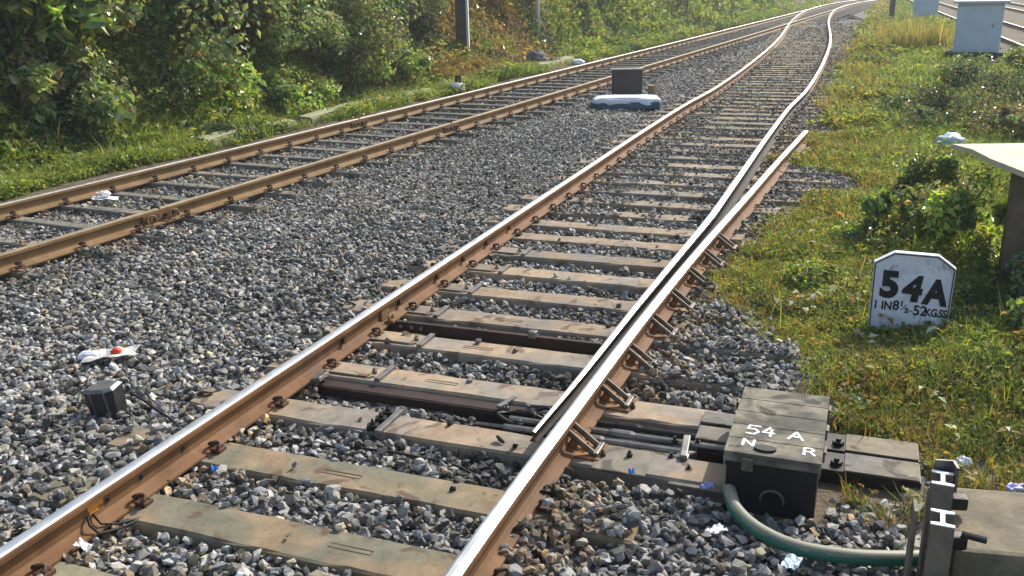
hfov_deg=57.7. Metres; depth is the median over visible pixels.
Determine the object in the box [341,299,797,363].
sleeper
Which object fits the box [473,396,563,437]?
switch drive link
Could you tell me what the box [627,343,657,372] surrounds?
rail brace
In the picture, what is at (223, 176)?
sleeper
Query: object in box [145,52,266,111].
bush
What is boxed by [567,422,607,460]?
rail brace
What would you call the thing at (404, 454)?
wire
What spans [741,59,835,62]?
sleeper
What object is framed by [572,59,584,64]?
white stone
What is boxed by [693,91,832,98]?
sleeper
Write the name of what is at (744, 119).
sleeper
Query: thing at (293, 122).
kerb stone
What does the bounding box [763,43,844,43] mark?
sleeper
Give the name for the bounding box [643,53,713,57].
sleeper
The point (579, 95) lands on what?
sleeper
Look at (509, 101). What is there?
sleeper
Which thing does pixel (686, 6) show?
lattice mast
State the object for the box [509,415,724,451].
drive rod
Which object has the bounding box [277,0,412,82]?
creeper mound
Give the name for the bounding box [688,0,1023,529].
grass
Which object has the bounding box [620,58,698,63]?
sleeper
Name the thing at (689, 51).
sleeper
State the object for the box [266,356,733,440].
sleeper
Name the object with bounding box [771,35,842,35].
sleeper
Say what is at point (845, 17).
gravel pile
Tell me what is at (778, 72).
sleeper
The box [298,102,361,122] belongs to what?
kerb stone
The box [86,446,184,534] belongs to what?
bond wire
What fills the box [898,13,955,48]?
dry grass clump
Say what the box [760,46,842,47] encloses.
sleeper
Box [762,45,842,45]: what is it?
sleeper
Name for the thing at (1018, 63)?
bush
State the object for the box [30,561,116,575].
sleeper
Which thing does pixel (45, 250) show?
rail
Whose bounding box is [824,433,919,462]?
bearer
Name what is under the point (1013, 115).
bush
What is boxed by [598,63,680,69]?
sleeper
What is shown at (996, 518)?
concrete block
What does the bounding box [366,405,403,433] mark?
slide plate
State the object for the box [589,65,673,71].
sleeper
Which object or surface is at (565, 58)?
kerb stone
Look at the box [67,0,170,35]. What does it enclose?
creeper mound
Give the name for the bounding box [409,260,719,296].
sleeper
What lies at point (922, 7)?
equipment cabinet
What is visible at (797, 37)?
sleeper
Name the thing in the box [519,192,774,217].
sleeper
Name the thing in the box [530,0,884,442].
switch rail
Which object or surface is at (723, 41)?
sleeper
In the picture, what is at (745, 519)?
pipe
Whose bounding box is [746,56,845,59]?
sleeper
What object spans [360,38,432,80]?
bush
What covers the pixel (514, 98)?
sleeper
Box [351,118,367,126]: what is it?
rail joint
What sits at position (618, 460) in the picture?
gauge plate
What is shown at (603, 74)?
sleeper
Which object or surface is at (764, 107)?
sleeper
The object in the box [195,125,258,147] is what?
kerb stone
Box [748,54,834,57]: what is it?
sleeper
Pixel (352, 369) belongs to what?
slide plate
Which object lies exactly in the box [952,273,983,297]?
leafy weed
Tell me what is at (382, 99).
kerb stone
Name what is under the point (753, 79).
sleeper
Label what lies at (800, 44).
sleeper
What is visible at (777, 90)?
sleeper
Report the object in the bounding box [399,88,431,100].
kerb stone
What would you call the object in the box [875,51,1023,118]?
bush
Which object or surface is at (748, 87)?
sleeper
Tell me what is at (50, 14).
leafy shrub
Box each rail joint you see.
[141,207,179,224]
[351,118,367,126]
[444,122,458,131]
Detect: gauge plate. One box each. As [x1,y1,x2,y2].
[591,446,654,477]
[668,464,721,493]
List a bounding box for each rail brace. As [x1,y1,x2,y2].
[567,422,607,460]
[600,378,636,412]
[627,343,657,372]
[650,314,679,339]
[670,289,696,311]
[688,267,708,289]
[703,249,726,269]
[717,233,738,252]
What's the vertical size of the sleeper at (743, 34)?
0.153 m
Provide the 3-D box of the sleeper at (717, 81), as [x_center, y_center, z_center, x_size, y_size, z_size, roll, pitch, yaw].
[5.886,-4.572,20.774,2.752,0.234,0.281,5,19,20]
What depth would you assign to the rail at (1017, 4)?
63.47 m
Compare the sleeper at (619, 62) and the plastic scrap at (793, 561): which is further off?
the sleeper at (619, 62)
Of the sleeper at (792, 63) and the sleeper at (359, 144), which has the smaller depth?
the sleeper at (359, 144)
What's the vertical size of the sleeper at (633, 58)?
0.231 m
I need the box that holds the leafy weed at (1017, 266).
[988,251,1023,302]
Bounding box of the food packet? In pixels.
[77,344,140,362]
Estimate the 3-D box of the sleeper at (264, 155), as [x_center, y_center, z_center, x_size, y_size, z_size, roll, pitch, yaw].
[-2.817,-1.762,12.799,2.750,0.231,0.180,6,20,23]
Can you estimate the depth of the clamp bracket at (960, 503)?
3.28 m
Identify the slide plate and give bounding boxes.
[325,361,395,381]
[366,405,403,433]
[370,331,434,347]
[408,305,449,317]
[440,283,481,294]
[468,264,510,273]
[492,247,532,255]
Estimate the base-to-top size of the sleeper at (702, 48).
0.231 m
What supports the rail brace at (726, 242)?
on the sleeper at (520, 237)
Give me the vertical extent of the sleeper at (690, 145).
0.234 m
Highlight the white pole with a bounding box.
[536,0,542,43]
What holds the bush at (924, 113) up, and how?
on the ground at (826, 492)
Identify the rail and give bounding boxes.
[0,0,858,220]
[0,0,866,575]
[0,0,878,274]
[444,160,782,575]
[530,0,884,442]
[906,0,1023,47]
[939,2,1023,30]
[1005,2,1023,6]
[1005,7,1023,13]
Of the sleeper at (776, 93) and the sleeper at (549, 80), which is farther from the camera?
the sleeper at (549, 80)
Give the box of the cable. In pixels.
[129,392,182,428]
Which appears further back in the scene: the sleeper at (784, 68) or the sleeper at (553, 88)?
the sleeper at (784, 68)
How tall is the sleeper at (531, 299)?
0.227 m
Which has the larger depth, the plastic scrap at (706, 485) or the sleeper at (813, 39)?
the sleeper at (813, 39)
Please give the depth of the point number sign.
6.07 m
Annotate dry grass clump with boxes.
[866,12,949,40]
[879,13,937,50]
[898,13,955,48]
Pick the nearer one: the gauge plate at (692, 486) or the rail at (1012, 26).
the gauge plate at (692, 486)
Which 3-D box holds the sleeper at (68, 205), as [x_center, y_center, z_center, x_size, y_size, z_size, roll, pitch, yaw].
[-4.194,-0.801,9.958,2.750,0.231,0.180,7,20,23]
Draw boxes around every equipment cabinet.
[908,0,941,16]
[944,0,1010,62]
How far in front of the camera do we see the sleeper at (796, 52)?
28.57 m
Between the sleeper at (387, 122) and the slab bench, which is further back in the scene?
the sleeper at (387, 122)
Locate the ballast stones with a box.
[0,22,929,575]
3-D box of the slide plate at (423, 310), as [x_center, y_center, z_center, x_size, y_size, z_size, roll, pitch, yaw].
[-0.606,0.143,6.583,0.262,0.049,0.210,5,19,20]
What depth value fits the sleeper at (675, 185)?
10.54 m
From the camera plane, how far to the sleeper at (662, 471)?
4.72 m
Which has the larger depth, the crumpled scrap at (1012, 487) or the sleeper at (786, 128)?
the sleeper at (786, 128)
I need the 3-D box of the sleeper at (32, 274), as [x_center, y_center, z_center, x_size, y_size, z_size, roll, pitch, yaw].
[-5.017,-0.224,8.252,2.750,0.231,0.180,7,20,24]
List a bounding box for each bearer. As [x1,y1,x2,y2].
[696,441,920,492]
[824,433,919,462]
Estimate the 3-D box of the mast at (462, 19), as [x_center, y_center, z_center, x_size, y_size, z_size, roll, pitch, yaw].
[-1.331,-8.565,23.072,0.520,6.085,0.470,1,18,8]
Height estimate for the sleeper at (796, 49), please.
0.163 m
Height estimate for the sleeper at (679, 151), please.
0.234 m
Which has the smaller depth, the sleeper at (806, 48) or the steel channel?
the steel channel
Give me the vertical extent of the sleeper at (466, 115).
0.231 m
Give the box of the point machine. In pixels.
[723,387,831,519]
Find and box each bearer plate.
[695,425,730,443]
[701,411,734,427]
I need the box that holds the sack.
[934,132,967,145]
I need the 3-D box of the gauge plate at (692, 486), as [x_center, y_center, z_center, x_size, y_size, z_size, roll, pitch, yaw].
[0.878,0.869,4.336,0.260,0.048,0.220,5,19,20]
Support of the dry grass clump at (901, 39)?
on the ground at (826, 492)
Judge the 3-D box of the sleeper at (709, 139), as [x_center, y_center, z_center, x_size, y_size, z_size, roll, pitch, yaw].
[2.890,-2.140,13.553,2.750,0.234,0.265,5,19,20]
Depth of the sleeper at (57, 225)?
9.35 m
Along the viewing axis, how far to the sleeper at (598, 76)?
23.07 m
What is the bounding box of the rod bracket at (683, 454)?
[668,435,700,460]
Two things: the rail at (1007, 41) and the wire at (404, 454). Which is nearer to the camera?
the wire at (404, 454)
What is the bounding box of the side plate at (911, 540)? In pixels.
[903,498,918,575]
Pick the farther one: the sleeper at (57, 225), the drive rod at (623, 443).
the sleeper at (57, 225)
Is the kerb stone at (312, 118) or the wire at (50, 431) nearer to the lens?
the wire at (50, 431)
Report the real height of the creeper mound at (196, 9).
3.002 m
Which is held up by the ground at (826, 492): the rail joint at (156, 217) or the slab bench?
the slab bench
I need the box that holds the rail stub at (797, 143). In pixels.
[777,130,807,172]
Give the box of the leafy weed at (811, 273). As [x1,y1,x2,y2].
[776,257,868,297]
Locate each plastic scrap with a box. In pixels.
[628,468,634,473]
[701,481,713,488]
[781,554,801,569]
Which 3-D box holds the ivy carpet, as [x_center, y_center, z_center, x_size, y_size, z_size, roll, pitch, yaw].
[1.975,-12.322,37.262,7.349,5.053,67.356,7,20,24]
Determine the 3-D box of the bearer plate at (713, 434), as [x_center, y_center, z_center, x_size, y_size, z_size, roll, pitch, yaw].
[1.030,0.737,4.660,0.200,0.014,0.150,5,19,20]
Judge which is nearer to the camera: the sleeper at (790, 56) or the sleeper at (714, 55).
the sleeper at (790, 56)
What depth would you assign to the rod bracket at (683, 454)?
4.53 m
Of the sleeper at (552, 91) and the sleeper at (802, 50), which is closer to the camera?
the sleeper at (552, 91)
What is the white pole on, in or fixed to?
on the ground at (826, 492)
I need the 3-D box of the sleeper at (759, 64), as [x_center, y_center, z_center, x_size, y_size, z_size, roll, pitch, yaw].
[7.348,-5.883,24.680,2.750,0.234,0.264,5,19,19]
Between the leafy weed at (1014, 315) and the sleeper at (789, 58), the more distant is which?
the sleeper at (789, 58)
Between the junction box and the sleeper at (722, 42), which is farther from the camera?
the sleeper at (722, 42)
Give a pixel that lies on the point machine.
(775, 451)
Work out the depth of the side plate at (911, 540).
3.29 m
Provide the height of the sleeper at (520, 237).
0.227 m
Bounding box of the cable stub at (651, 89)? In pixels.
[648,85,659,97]
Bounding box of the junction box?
[82,380,128,418]
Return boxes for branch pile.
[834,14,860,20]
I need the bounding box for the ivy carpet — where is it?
[0,0,776,158]
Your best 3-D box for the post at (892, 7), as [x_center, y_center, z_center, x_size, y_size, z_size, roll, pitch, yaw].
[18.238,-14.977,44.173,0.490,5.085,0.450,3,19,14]
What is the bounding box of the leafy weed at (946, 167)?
[878,138,974,222]
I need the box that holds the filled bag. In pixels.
[591,94,661,109]
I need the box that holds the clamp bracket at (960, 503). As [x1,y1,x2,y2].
[933,459,987,549]
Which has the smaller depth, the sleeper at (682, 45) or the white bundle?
the white bundle
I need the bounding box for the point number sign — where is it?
[868,250,955,332]
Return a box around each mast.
[455,0,473,60]
[678,0,687,18]
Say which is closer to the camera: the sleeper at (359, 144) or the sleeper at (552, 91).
the sleeper at (359, 144)
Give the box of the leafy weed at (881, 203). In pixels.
[831,184,932,251]
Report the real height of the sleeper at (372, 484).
0.227 m
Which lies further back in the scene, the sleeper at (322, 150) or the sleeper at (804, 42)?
the sleeper at (804, 42)
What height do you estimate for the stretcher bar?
0.154 m
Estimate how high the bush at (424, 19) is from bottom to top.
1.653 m
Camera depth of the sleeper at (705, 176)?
11.00 m
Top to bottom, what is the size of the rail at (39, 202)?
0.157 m
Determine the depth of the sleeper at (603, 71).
24.19 m
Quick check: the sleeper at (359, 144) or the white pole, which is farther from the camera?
the white pole
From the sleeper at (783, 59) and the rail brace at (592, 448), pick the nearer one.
the rail brace at (592, 448)
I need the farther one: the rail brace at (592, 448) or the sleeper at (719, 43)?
the sleeper at (719, 43)
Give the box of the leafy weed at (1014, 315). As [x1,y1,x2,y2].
[1001,296,1023,335]
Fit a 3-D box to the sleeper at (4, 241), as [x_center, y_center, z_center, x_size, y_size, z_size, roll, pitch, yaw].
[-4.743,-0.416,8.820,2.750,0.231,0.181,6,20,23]
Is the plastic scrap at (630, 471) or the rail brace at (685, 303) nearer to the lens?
the plastic scrap at (630, 471)
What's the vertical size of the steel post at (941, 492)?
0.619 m
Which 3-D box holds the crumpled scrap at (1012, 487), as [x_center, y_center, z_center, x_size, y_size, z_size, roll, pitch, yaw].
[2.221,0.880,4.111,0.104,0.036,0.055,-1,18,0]
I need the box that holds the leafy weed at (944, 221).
[906,163,1007,273]
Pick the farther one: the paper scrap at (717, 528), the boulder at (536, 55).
the boulder at (536, 55)
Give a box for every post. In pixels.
[889,0,895,19]
[918,469,953,575]
[922,508,954,575]
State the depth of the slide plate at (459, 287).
7.03 m
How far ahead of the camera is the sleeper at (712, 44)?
33.21 m
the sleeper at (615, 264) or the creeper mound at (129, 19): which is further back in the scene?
the creeper mound at (129, 19)
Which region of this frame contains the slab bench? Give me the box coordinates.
[952,143,1023,278]
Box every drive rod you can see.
[503,424,680,453]
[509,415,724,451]
[515,409,725,444]
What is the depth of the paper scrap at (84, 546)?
3.82 m
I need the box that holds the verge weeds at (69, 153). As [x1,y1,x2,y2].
[0,0,832,202]
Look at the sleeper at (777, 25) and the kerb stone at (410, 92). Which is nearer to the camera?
the kerb stone at (410, 92)
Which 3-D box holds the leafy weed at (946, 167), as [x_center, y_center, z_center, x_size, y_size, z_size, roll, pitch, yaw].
[3.840,-0.918,8.585,0.781,0.941,0.986,-1,18,0]
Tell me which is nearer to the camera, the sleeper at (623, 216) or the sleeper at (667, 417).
the sleeper at (667, 417)
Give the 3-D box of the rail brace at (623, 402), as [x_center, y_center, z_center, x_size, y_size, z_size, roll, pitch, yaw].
[0.582,0.575,5.050,0.196,0.128,0.171,6,19,21]
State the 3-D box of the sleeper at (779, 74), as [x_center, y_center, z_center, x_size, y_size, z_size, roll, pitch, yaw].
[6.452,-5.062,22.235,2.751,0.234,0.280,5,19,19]
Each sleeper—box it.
[0,211,176,243]
[0,237,126,260]
[0,261,61,281]
[26,475,541,575]
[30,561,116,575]
[52,198,226,225]
[105,186,266,213]
[106,426,643,548]
[143,175,304,200]
[180,166,338,187]
[189,387,725,503]
[217,157,366,178]
[248,149,396,167]
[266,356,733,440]
[281,142,419,158]
[300,324,789,395]
[306,135,443,150]
[333,129,464,144]
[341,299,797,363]
[354,123,483,137]
[376,118,502,130]
[377,278,737,325]
[395,113,517,125]
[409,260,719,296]
[415,108,534,120]
[434,104,548,115]
[436,243,720,277]
[450,100,561,109]
[460,228,730,259]
[465,96,575,105]
[481,92,586,101]
[481,216,744,244]
[492,89,597,97]
[501,203,757,227]
[506,86,607,94]
[518,83,611,90]
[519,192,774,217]
[531,80,611,87]
[536,182,801,205]
[543,77,590,83]
[551,173,831,194]
[552,74,644,80]
[562,72,652,78]
[565,165,833,185]
[571,70,660,76]
[578,157,835,176]
[581,67,667,74]
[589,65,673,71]
[589,150,797,164]
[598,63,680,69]
[600,143,777,157]
[605,61,686,66]
[610,137,812,151]
[613,59,692,65]
[616,132,790,143]
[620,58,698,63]
[626,126,810,137]
[627,56,703,61]
[633,121,809,132]
[635,54,709,59]
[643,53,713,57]
[644,117,816,127]
[647,51,718,56]
[651,112,816,123]
[653,50,723,54]
[656,108,819,117]
[658,48,727,52]
[664,47,732,50]
[665,104,823,114]
[670,46,736,49]
[673,101,824,109]
[674,44,739,48]
[678,97,825,105]
[679,43,743,47]
[685,42,747,44]
[685,94,826,102]
[689,41,751,44]
[693,40,754,43]
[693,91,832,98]
[695,88,828,95]
[697,41,757,42]
[700,85,822,92]
[705,83,834,88]
[709,80,830,86]
[713,78,836,83]
[717,75,838,81]
[719,73,839,78]
[723,34,770,34]
[725,71,824,76]
[726,69,832,73]
[728,67,838,71]
[731,65,838,69]
[734,64,834,67]
[735,62,833,65]
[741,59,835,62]
[742,57,829,60]
[745,60,829,64]
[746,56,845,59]
[748,53,843,56]
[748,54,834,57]
[751,27,822,27]
[751,51,841,54]
[753,50,846,53]
[754,49,843,51]
[757,25,808,25]
[757,48,844,50]
[757,49,840,49]
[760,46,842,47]
[762,44,840,44]
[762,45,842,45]
[762,47,841,48]
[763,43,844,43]
[765,41,841,41]
[765,42,844,42]
[767,38,843,39]
[767,39,844,40]
[769,36,841,36]
[769,37,824,37]
[769,40,844,40]
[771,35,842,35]
[772,21,837,21]
[779,32,841,32]
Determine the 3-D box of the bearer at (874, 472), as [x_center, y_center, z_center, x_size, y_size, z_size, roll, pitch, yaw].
[1.421,0.865,4.503,1.020,0.176,0.185,5,19,20]
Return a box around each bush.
[0,21,137,128]
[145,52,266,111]
[257,64,341,115]
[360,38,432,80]
[399,0,450,32]
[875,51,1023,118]
[894,101,970,128]
[962,93,1023,140]
[997,42,1023,91]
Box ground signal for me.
[611,67,642,94]
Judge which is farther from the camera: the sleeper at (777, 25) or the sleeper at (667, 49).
the sleeper at (777, 25)
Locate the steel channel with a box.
[309,371,547,427]
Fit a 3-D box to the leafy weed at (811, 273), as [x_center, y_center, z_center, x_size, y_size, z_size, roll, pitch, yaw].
[2.493,-0.072,7.181,0.904,0.299,0.699,-6,19,-14]
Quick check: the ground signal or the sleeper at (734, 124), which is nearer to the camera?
the sleeper at (734, 124)
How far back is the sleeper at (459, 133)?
14.97 m
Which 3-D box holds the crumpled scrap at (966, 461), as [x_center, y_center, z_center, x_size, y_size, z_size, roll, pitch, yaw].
[2.135,0.809,4.386,0.080,0.042,0.052,-1,18,0]
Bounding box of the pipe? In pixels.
[722,484,918,566]
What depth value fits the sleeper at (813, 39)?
34.37 m
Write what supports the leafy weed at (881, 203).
on the ground at (826, 492)
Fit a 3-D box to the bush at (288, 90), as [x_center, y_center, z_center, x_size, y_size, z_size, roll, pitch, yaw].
[-4.191,-3.757,17.416,1.946,0.965,2.567,-1,18,0]
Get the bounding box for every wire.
[19,420,88,440]
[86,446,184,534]
[289,443,490,487]
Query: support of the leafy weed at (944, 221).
on the ground at (826, 492)
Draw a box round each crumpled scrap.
[956,455,972,465]
[1004,482,1023,492]
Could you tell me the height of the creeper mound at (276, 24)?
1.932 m
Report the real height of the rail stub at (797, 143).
0.157 m
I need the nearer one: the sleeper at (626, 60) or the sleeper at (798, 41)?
the sleeper at (626, 60)
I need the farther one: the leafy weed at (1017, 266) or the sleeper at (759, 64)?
the sleeper at (759, 64)
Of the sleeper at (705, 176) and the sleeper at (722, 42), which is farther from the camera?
the sleeper at (722, 42)
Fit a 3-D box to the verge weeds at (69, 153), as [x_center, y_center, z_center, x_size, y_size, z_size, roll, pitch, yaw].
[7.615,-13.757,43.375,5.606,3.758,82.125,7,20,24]
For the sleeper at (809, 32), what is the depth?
38.83 m
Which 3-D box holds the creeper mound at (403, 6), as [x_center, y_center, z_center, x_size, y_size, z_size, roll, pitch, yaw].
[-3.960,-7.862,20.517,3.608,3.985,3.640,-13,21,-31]
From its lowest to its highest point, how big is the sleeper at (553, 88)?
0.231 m
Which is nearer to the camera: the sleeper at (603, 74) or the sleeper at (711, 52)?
the sleeper at (603, 74)
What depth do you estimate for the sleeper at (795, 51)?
29.08 m
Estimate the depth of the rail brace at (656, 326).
6.02 m
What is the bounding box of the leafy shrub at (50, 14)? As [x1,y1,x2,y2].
[0,0,124,66]
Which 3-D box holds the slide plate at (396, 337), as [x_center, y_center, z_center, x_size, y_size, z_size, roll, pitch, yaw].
[-0.730,0.310,6.080,0.402,0.049,0.210,5,19,20]
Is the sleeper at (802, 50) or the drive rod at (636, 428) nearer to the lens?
the drive rod at (636, 428)
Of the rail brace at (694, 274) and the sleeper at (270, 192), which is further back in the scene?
the sleeper at (270, 192)
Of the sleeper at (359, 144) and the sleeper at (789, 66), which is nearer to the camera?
the sleeper at (359, 144)
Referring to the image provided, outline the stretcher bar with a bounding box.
[380,306,602,353]
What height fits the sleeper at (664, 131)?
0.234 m
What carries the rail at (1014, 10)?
on the ground at (826, 492)
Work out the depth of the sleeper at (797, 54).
27.99 m
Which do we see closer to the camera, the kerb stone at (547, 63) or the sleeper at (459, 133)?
the sleeper at (459, 133)
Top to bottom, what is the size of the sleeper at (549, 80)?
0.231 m
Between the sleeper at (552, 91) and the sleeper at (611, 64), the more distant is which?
the sleeper at (611, 64)
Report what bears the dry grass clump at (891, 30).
on the ground at (826, 492)
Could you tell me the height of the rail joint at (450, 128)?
0.124 m
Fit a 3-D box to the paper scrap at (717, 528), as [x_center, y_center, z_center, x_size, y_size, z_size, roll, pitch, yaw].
[0.842,0.991,3.828,0.090,0.029,0.048,-12,21,-28]
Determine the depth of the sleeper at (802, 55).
27.45 m
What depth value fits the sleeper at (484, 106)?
17.92 m
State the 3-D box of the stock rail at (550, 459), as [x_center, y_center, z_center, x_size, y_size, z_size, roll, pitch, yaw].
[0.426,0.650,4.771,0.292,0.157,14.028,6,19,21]
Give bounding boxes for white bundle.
[448,75,464,90]
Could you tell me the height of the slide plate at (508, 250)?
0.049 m
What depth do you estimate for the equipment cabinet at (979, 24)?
23.82 m
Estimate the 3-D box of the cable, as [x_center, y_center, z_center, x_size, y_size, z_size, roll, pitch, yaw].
[-1.827,0.704,4.979,0.797,0.112,0.044,14,24,39]
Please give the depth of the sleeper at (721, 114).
15.92 m
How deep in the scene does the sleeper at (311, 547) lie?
3.92 m
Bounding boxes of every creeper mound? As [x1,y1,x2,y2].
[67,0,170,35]
[125,0,318,69]
[218,0,343,53]
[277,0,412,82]
[352,0,402,23]
[382,0,417,21]
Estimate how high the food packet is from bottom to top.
0.059 m
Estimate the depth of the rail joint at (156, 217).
9.27 m
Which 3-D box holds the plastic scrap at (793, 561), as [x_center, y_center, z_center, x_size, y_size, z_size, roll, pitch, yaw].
[1.083,1.060,3.598,0.067,0.029,0.100,9,21,28]
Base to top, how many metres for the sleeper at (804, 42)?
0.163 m
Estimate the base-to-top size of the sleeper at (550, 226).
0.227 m
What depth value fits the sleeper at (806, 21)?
48.74 m
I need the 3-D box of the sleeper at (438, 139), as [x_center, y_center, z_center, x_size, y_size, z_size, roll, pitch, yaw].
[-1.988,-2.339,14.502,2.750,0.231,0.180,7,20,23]
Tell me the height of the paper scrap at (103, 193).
0.098 m
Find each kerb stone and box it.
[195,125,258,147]
[255,119,296,128]
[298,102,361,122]
[364,95,399,104]
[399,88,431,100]
[535,61,559,67]
[551,56,574,63]
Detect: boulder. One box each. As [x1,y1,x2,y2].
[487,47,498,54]
[523,49,549,62]
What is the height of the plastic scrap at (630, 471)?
0.027 m
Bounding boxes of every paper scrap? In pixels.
[73,538,93,551]
[91,190,118,199]
[705,523,727,533]
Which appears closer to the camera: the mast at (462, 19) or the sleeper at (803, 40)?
the mast at (462, 19)
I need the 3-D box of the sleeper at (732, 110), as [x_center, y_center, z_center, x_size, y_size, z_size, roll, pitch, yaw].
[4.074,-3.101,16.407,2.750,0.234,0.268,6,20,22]
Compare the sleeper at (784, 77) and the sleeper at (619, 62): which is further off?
the sleeper at (619, 62)
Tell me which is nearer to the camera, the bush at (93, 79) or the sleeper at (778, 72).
the bush at (93, 79)
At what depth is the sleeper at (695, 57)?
28.04 m
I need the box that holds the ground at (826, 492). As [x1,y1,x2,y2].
[0,0,1023,571]
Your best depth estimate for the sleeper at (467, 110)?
17.28 m
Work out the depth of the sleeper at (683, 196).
10.05 m
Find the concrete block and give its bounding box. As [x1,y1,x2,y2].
[916,486,1023,575]
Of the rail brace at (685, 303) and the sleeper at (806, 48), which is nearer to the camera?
the rail brace at (685, 303)
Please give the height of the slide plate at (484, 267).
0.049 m

